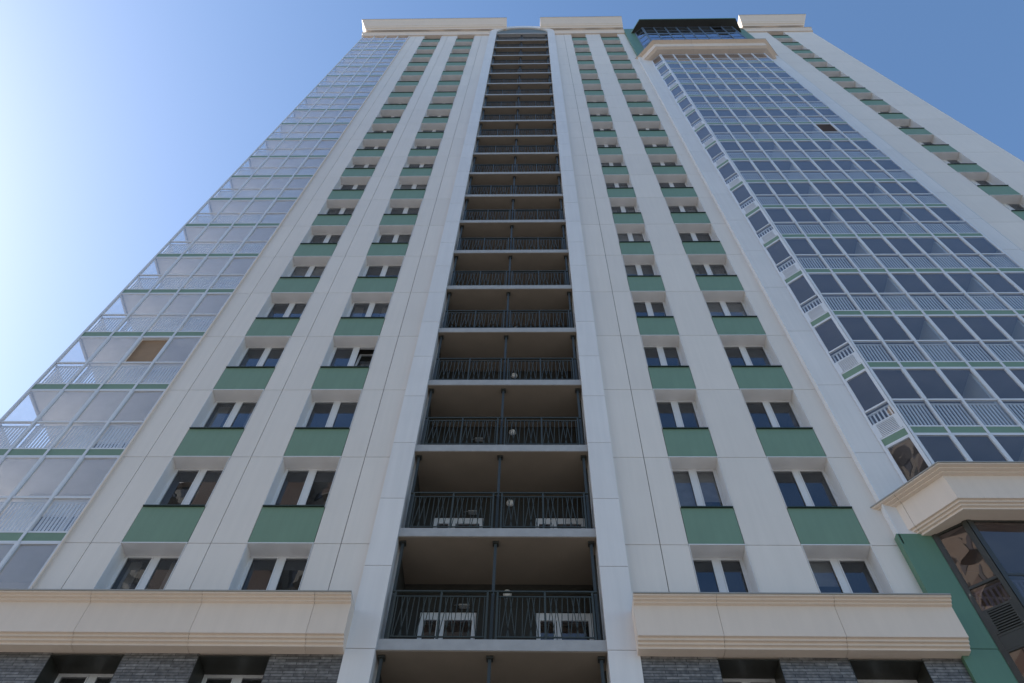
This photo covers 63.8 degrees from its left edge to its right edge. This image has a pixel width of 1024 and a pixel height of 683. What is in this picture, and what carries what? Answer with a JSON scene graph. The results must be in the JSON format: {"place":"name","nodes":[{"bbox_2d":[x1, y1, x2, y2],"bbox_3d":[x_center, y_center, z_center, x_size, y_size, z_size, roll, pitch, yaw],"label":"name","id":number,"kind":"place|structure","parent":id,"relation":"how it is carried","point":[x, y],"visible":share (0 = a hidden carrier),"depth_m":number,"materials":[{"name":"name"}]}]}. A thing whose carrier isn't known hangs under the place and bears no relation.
{"place":"outdoors","nodes":[
{"label":"outdoors","id":0,"kind":"place"},
{"bbox_2d":[0,0,1023,447],"label":"sky","id":1,"kind":"structure","parent":0,"point":[120,120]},
{"label":"ground","id":2,"kind":"structure","parent":0,"visible":0},
{"bbox_2d":[0,14,1023,682],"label":"apartment tower","id":3,"kind":"structure","parent":2,"relation":"on","point":[548,350],"depth_m":23.11,"materials":[{"name":"grey concrete"}]},
{"bbox_2d":[34,654,124,682],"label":"window","id":4,"kind":"structure","parent":3,"relation":"in","point":[59,668],"depth_m":15.43,"materials":[{"name":"black plastic"}]},
{"bbox_2d":[93,542,187,588],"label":"window","id":5,"kind":"structure","parent":3,"relation":"in","point":[134,565],"depth_m":17.99,"materials":[{"name":"white plastic"}]},
{"bbox_2d":[143,456,230,506],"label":"window","id":6,"kind":"structure","parent":3,"relation":"in","point":[185,481],"depth_m":20.61,"materials":[{"name":"white plastic"}]},
{"bbox_2d":[189,389,264,429],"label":"window","id":7,"kind":"structure","parent":3,"relation":"in","point":[211,415],"depth_m":23.13,"materials":[{"name":"white plastic"}]},
{"bbox_2d":[187,655,270,682],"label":"window","id":8,"kind":"structure","parent":3,"relation":"in","point":[207,668],"depth_m":15.38,"materials":[{"name":"black plastic"}]},
{"bbox_2d":[226,336,290,367],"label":"window","id":9,"kind":"structure","parent":3,"relation":"in","point":[253,351],"depth_m":25.78,"materials":[{"name":"white plastic"}]},
{"bbox_2d":[228,542,313,589],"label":"window","id":10,"kind":"structure","parent":3,"relation":"in","point":[262,565],"depth_m":18.01,"materials":[{"name":"white plastic"}]},
{"bbox_2d":[255,292,312,318],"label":"window","id":11,"kind":"structure","parent":3,"relation":"in","point":[268,310],"depth_m":28.36,"materials":[{"name":"white plastic"}]},
{"bbox_2d":[262,456,340,506],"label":"window","id":12,"kind":"structure","parent":3,"relation":"in","point":[312,488],"depth_m":20.59,"materials":[{"name":"white plastic"}]},
{"bbox_2d":[280,256,330,277],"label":"window","id":13,"kind":"structure","parent":3,"relation":"in","point":[298,266],"depth_m":30.89,"materials":[{"name":"white paint"}]},
{"bbox_2d":[300,225,346,243],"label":"window","id":14,"kind":"structure","parent":3,"relation":"in","point":[316,234],"depth_m":33.54,"materials":[{"name":"white paint"}]},
{"bbox_2d":[295,389,362,428],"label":"window","id":15,"kind":"structure","parent":3,"relation":"in","point":[312,416],"depth_m":23.16,"materials":[{"name":"white plastic"}]},
{"bbox_2d":[317,199,359,214],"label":"window","id":16,"kind":"structure","parent":3,"relation":"in","point":[331,206],"depth_m":36.12,"materials":[{"name":"white paint"}]},
{"bbox_2d":[320,336,378,367],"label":"window","id":17,"kind":"structure","parent":3,"relation":"in","point":[342,351],"depth_m":25.74,"materials":[{"name":"white plastic"}]},
{"bbox_2d":[332,176,371,190],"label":"window","id":18,"kind":"structure","parent":3,"relation":"in","point":[355,181],"depth_m":38.70,"materials":[{"name":"white plastic"}]},
{"bbox_2d":[345,156,381,168],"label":"window","id":19,"kind":"structure","parent":3,"relation":"in","point":[367,162],"depth_m":41.27,"materials":[{"name":"white plastic"}]},
{"bbox_2d":[341,292,392,317],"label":"window","id":20,"kind":"structure","parent":3,"relation":"in","point":[371,299],"depth_m":28.28,"materials":[{"name":"white plastic"}]},
{"bbox_2d":[357,139,389,149],"bbox_3d":[-7.238,-10.139,43.131,1.484,1.850,0.485,0,-60,1],"label":"window","id":21,"kind":"structure","parent":3,"relation":"in","point":[365,143],"depth_m":43.87,"materials":[{"name":"white plastic"}]},
{"bbox_2d":[357,256,404,277],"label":"window","id":22,"kind":"structure","parent":3,"relation":"in","point":[373,266],"depth_m":30.90,"materials":[{"name":"white plastic"}]},
{"bbox_2d":[367,123,397,132],"bbox_3d":[-7.179,-11.656,45.718,1.484,1.850,0.485,0,-60,1],"label":"window","id":23,"kind":"structure","parent":3,"relation":"in","point":[375,127],"depth_m":46.46,"materials":[{"name":"white plastic"}]},
{"bbox_2d":[376,109,404,117],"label":"window","id":24,"kind":"structure","parent":3,"relation":"in","point":[388,113],"depth_m":49.04,"materials":[{"name":"white plastic"}]},
{"bbox_2d":[371,225,414,243],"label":"window","id":25,"kind":"structure","parent":3,"relation":"in","point":[396,231],"depth_m":33.47,"materials":[{"name":"white paint"}]},
{"bbox_2d":[384,97,410,104],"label":"window","id":26,"kind":"structure","parent":3,"relation":"in","point":[390,100],"depth_m":51.64,"materials":[{"name":"white plastic"}]},
{"bbox_2d":[383,199,422,214],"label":"window","id":27,"kind":"structure","parent":3,"relation":"in","point":[406,204],"depth_m":36.07,"materials":[{"name":"white paint"}]},
{"bbox_2d":[391,85,416,92],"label":"window","id":28,"kind":"structure","parent":3,"relation":"in","point":[397,89],"depth_m":54.22,"materials":[{"name":"white plastic"}]},
{"bbox_2d":[397,75,421,81],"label":"window","id":29,"kind":"structure","parent":3,"relation":"in","point":[403,78],"depth_m":56.80,"materials":[{"name":"white plastic"}]},
{"bbox_2d":[394,176,429,189],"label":"window","id":30,"kind":"structure","parent":3,"relation":"in","point":[407,182],"depth_m":38.63,"materials":[{"name":"white plastic"}]},
{"bbox_2d":[403,66,426,71],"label":"window","id":31,"kind":"structure","parent":3,"relation":"in","point":[408,68],"depth_m":59.38,"materials":[{"name":"white plastic"}]},
{"bbox_2d":[403,156,435,168],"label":"window","id":32,"kind":"structure","parent":3,"relation":"in","point":[411,161],"depth_m":41.23,"materials":[{"name":"white plastic"}]},
{"bbox_2d":[409,57,430,62],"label":"window","id":33,"kind":"structure","parent":3,"relation":"in","point":[414,59],"depth_m":61.96,"materials":[{"name":"white plastic"}]},
{"bbox_2d":[414,49,434,53],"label":"window","id":34,"kind":"structure","parent":3,"relation":"in","point":[418,51],"depth_m":64.57,"materials":[{"name":"white plastic"}]},
{"bbox_2d":[410,138,441,149],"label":"window","id":35,"kind":"structure","parent":3,"relation":"in","point":[417,144],"depth_m":43.82,"materials":[{"name":"white plastic"}]},
{"bbox_2d":[418,42,438,46],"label":"window","id":36,"kind":"structure","parent":3,"relation":"in","point":[423,44],"depth_m":67.14,"materials":[{"name":"white plastic"}]},
{"bbox_2d":[417,123,446,132],"bbox_3d":[-4.405,-11.662,45.652,1.474,1.850,0.485,0,-60,1],"label":"window","id":37,"kind":"structure","parent":3,"relation":"in","point":[424,127],"depth_m":46.39,"materials":[{"name":"white plastic"}]},
{"bbox_2d":[424,109,450,117],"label":"window","id":38,"kind":"structure","parent":3,"relation":"in","point":[430,113],"depth_m":48.99,"materials":[{"name":"white plastic"}]},
{"bbox_2d":[429,96,455,103],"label":"window","id":39,"kind":"structure","parent":3,"relation":"in","point":[444,99],"depth_m":51.58,"materials":[{"name":"white plastic"}]},
{"bbox_2d":[434,85,458,91],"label":"window","id":40,"kind":"structure","parent":3,"relation":"in","point":[440,88],"depth_m":54.16,"materials":[{"name":"white plastic"}]},
{"bbox_2d":[439,75,461,80],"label":"window","id":41,"kind":"structure","parent":3,"relation":"in","point":[443,77],"depth_m":56.77,"materials":[{"name":"white plastic"}]},
{"bbox_2d":[443,65,464,71],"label":"window","id":42,"kind":"structure","parent":3,"relation":"in","point":[452,67],"depth_m":59.34,"materials":[{"name":"white plastic"}]},
{"bbox_2d":[447,57,467,61],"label":"window","id":43,"kind":"structure","parent":3,"relation":"in","point":[451,59],"depth_m":61.94,"materials":[{"name":"white plastic"}]},
{"bbox_2d":[450,49,469,53],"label":"window","id":44,"kind":"structure","parent":3,"relation":"in","point":[454,51],"depth_m":64.49,"materials":[{"name":"white plastic"}]},
{"bbox_2d":[454,42,472,45],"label":"window","id":45,"kind":"structure","parent":3,"relation":"in","point":[456,43],"depth_m":67.10,"materials":[{"name":"white plastic"}]},
{"bbox_2d":[572,40,588,45],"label":"window","id":46,"kind":"structure","parent":3,"relation":"in","point":[575,42],"depth_m":66.83,"materials":[{"name":"white plastic"}]},
{"bbox_2d":[574,48,590,52],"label":"window","id":47,"kind":"structure","parent":3,"relation":"in","point":[577,50],"depth_m":64.27,"materials":[{"name":"white plastic"}]},
{"bbox_2d":[576,55,593,60],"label":"window","id":48,"kind":"structure","parent":3,"relation":"in","point":[585,57],"depth_m":61.68,"materials":[{"name":"white plastic"}]},
{"bbox_2d":[578,64,595,69],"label":"window","id":49,"kind":"structure","parent":3,"relation":"in","point":[581,66],"depth_m":59.08,"materials":[{"name":"white plastic"}]},
{"bbox_2d":[580,73,598,79],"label":"window","id":50,"kind":"structure","parent":3,"relation":"in","point":[586,76],"depth_m":56.51,"materials":[{"name":"white plastic"}]},
{"bbox_2d":[582,84,602,90],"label":"window","id":51,"kind":"structure","parent":3,"relation":"in","point":[587,87],"depth_m":53.93,"materials":[{"name":"white plastic"}]},
{"bbox_2d":[585,95,606,102],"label":"window","id":52,"kind":"structure","parent":3,"relation":"in","point":[589,98],"depth_m":51.34,"materials":[{"name":"white plastic"}]},
{"bbox_2d":[588,107,610,115],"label":"window","id":53,"kind":"structure","parent":3,"relation":"in","point":[604,111],"depth_m":48.76,"materials":[{"name":"white plastic"}]},
{"bbox_2d":[591,121,614,130],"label":"window","id":54,"kind":"structure","parent":3,"relation":"in","point":[600,125],"depth_m":46.18,"materials":[{"name":"white plastic"}]},
{"bbox_2d":[595,137,620,147],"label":"window","id":55,"kind":"structure","parent":3,"relation":"in","point":[601,142],"depth_m":43.59,"materials":[{"name":"white plastic"}]},
{"bbox_2d":[602,40,621,44],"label":"window","id":56,"kind":"structure","parent":3,"relation":"in","point":[606,42],"depth_m":66.79,"materials":[{"name":"white plastic"}]},
{"bbox_2d":[599,154,626,166],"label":"window","id":57,"kind":"structure","parent":3,"relation":"in","point":[605,160],"depth_m":41.00,"materials":[{"name":"white plastic"}]},
{"bbox_2d":[605,47,625,51],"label":"window","id":58,"kind":"structure","parent":3,"relation":"in","point":[608,49],"depth_m":64.22,"materials":[{"name":"white plastic"}]},
{"bbox_2d":[603,174,632,188],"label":"window","id":59,"kind":"structure","parent":3,"relation":"in","point":[611,181],"depth_m":38.40,"materials":[{"name":"white plastic"}]},
{"bbox_2d":[608,55,629,60],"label":"window","id":60,"kind":"structure","parent":3,"relation":"in","point":[611,57],"depth_m":61.61,"materials":[{"name":"white plastic"}]},
{"bbox_2d":[611,64,634,69],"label":"window","id":61,"kind":"structure","parent":3,"relation":"in","point":[615,66],"depth_m":59.03,"materials":[{"name":"white plastic"}]},
{"bbox_2d":[608,197,640,213],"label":"window","id":62,"kind":"structure","parent":3,"relation":"in","point":[615,202],"depth_m":35.82,"materials":[{"name":"white paint"}]},
{"bbox_2d":[615,73,638,79],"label":"window","id":63,"kind":"structure","parent":3,"relation":"in","point":[620,76],"depth_m":56.45,"materials":[{"name":"white plastic"}]},
{"bbox_2d":[619,83,644,90],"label":"window","id":64,"kind":"structure","parent":3,"relation":"in","point":[624,86],"depth_m":53.87,"materials":[{"name":"white plastic"}]},
{"bbox_2d":[615,224,649,242],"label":"window","id":65,"kind":"structure","parent":3,"relation":"in","point":[626,233],"depth_m":33.20,"materials":[{"name":"white paint"}]},
{"bbox_2d":[624,95,650,102],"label":"window","id":66,"kind":"structure","parent":3,"relation":"in","point":[629,98],"depth_m":51.30,"materials":[{"name":"white plastic"}]},
{"bbox_2d":[622,254,660,276],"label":"window","id":67,"kind":"structure","parent":3,"relation":"in","point":[635,265],"depth_m":30.62,"materials":[{"name":"white paint"}]},
{"bbox_2d":[628,107,657,115],"bbox_3d":[7.620,-13.207,47.951,1.494,1.850,0.485,0,-60,1],"label":"window","id":68,"kind":"structure","parent":3,"relation":"in","point":[635,111],"depth_m":48.69,"materials":[{"name":"white plastic"}]},
{"bbox_2d":[634,121,664,130],"bbox_3d":[7.562,-11.691,45.363,1.494,1.850,0.485,0,-60,1],"label":"window","id":69,"kind":"structure","parent":3,"relation":"in","point":[640,125],"depth_m":46.11,"materials":[{"name":"white plastic"}]},
{"bbox_2d":[630,291,673,317],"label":"window","id":70,"kind":"structure","parent":3,"relation":"in","point":[647,298],"depth_m":28.09,"materials":[{"name":"white plastic"}]},
{"bbox_2d":[640,137,672,147],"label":"window","id":71,"kind":"structure","parent":3,"relation":"in","point":[648,142],"depth_m":43.54,"materials":[{"name":"white plastic"}]},
{"bbox_2d":[640,335,688,366],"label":"window","id":72,"kind":"structure","parent":3,"relation":"in","point":[661,350],"depth_m":25.51,"materials":[{"name":"white plastic"}]},
{"bbox_2d":[647,154,682,166],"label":"window","id":73,"kind":"structure","parent":3,"relation":"in","point":[656,160],"depth_m":40.93,"materials":[{"name":"white plastic"}]},
{"bbox_2d":[655,174,692,188],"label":"window","id":74,"kind":"structure","parent":3,"relation":"in","point":[671,179],"depth_m":38.35,"materials":[{"name":"white plastic"}]},
{"bbox_2d":[653,389,708,428],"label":"window","id":75,"kind":"structure","parent":3,"relation":"in","point":[676,408],"depth_m":22.94,"materials":[{"name":"white plastic"}]},
{"bbox_2d":[664,197,705,212],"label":"window","id":76,"kind":"structure","parent":3,"relation":"in","point":[674,204],"depth_m":35.77,"materials":[{"name":"white paint"}]},
{"bbox_2d":[674,223,719,241],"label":"window","id":77,"kind":"structure","parent":3,"relation":"in","point":[687,232],"depth_m":33.20,"materials":[{"name":"white paint"}]},
{"bbox_2d":[668,456,732,508],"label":"window","id":78,"kind":"structure","parent":3,"relation":"in","point":[699,481],"depth_m":20.07,"materials":[{"name":"white plastic"}]},
{"bbox_2d":[686,254,736,275],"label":"window","id":79,"kind":"structure","parent":3,"relation":"in","point":[706,260],"depth_m":30.58,"materials":[{"name":"white paint"}]},
{"bbox_2d":[688,544,759,591],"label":"window","id":80,"kind":"structure","parent":3,"relation":"in","point":[717,567],"depth_m":17.78,"materials":[{"name":"white plastic"}]},
{"bbox_2d":[701,291,756,317],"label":"window","id":81,"kind":"structure","parent":3,"relation":"in","point":[718,303],"depth_m":27.93,"materials":[{"name":"white plastic"}]},
{"bbox_2d":[719,335,781,366],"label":"window","id":82,"kind":"structure","parent":3,"relation":"in","point":[740,350],"depth_m":25.45,"materials":[{"name":"white plastic"}]},
{"bbox_2d":[717,659,785,682],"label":"window","id":83,"kind":"structure","parent":3,"relation":"in","point":[731,670],"depth_m":15.14,"materials":[{"name":"black glass"}]},
{"bbox_2d":[740,389,812,429],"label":"window","id":84,"kind":"structure","parent":3,"relation":"in","point":[767,408],"depth_m":22.87,"materials":[{"name":"white plastic"}]},
{"bbox_2d":[775,38,798,42],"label":"window","id":85,"kind":"structure","parent":3,"relation":"in","point":[783,40],"depth_m":66.42,"materials":[{"name":"white plastic"}]},
{"bbox_2d":[785,45,808,49],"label":"window","id":86,"kind":"structure","parent":3,"relation":"in","point":[792,47],"depth_m":63.86,"materials":[{"name":"white plastic"}]},
{"bbox_2d":[796,53,820,58],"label":"window","id":87,"kind":"structure","parent":3,"relation":"in","point":[803,55],"depth_m":61.26,"materials":[{"name":"white plastic"}]},
{"bbox_2d":[766,456,851,508],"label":"window","id":88,"kind":"structure","parent":3,"relation":"in","point":[802,482],"depth_m":20.28,"materials":[{"name":"white plastic"}]},
{"bbox_2d":[808,62,833,67],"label":"window","id":89,"kind":"structure","parent":3,"relation":"in","point":[815,64],"depth_m":58.67,"materials":[{"name":"white plastic"}]},
{"bbox_2d":[820,71,848,77],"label":"window","id":90,"kind":"structure","parent":3,"relation":"in","point":[830,74],"depth_m":56.10,"materials":[{"name":"white plastic"}]},
{"bbox_2d":[801,544,893,592],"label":"window","id":91,"kind":"structure","parent":3,"relation":"in","point":[835,568],"depth_m":17.64,"materials":[{"name":"white plastic"}]},
{"bbox_2d":[834,81,864,88],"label":"window","id":92,"kind":"structure","parent":3,"relation":"in","point":[844,84],"depth_m":53.50,"materials":[{"name":"white plastic"}]},
{"bbox_2d":[850,92,882,99],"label":"window","id":93,"kind":"structure","parent":3,"relation":"in","point":[862,95],"depth_m":50.93,"materials":[{"name":"white plastic"}]},
{"bbox_2d":[867,105,902,113],"bbox_3d":[21.521,-13.240,47.616,1.404,1.850,0.485,0,-60,1],"label":"window","id":94,"kind":"structure","parent":3,"relation":"in","point":[880,109],"depth_m":48.32,"materials":[{"name":"white plastic"}]},
{"bbox_2d":[848,660,933,682],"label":"window","id":95,"kind":"structure","parent":3,"relation":"in","point":[865,671],"depth_m":15.06,"materials":[{"name":"black glass"}]},
{"bbox_2d":[886,119,922,128],"bbox_3d":[21.462,-11.724,45.029,1.404,1.850,0.485,0,-60,1],"label":"window","id":96,"kind":"structure","parent":3,"relation":"in","point":[898,123],"depth_m":45.73,"materials":[{"name":"white plastic"}]},
{"bbox_2d":[908,134,948,145],"bbox_3d":[21.404,-10.207,42.441,1.404,1.850,0.485,0,-60,1],"label":"window","id":97,"kind":"structure","parent":3,"relation":"in","point":[919,138],"depth_m":43.14,"materials":[{"name":"white plastic"}]},
{"bbox_2d":[931,152,976,164],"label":"window","id":98,"kind":"structure","parent":3,"relation":"in","point":[945,157],"depth_m":40.55,"materials":[{"name":"white plastic"}]},
{"bbox_2d":[958,172,1007,185],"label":"window","id":99,"kind":"structure","parent":3,"relation":"in","point":[974,177],"depth_m":37.96,"materials":[{"name":"white plastic"}]},
{"bbox_2d":[990,195,1023,210],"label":"window","id":100,"kind":"structure","parent":3,"relation":"in","point":[1006,200],"depth_m":35.41,"materials":[{"name":"white paint"}]}
]}

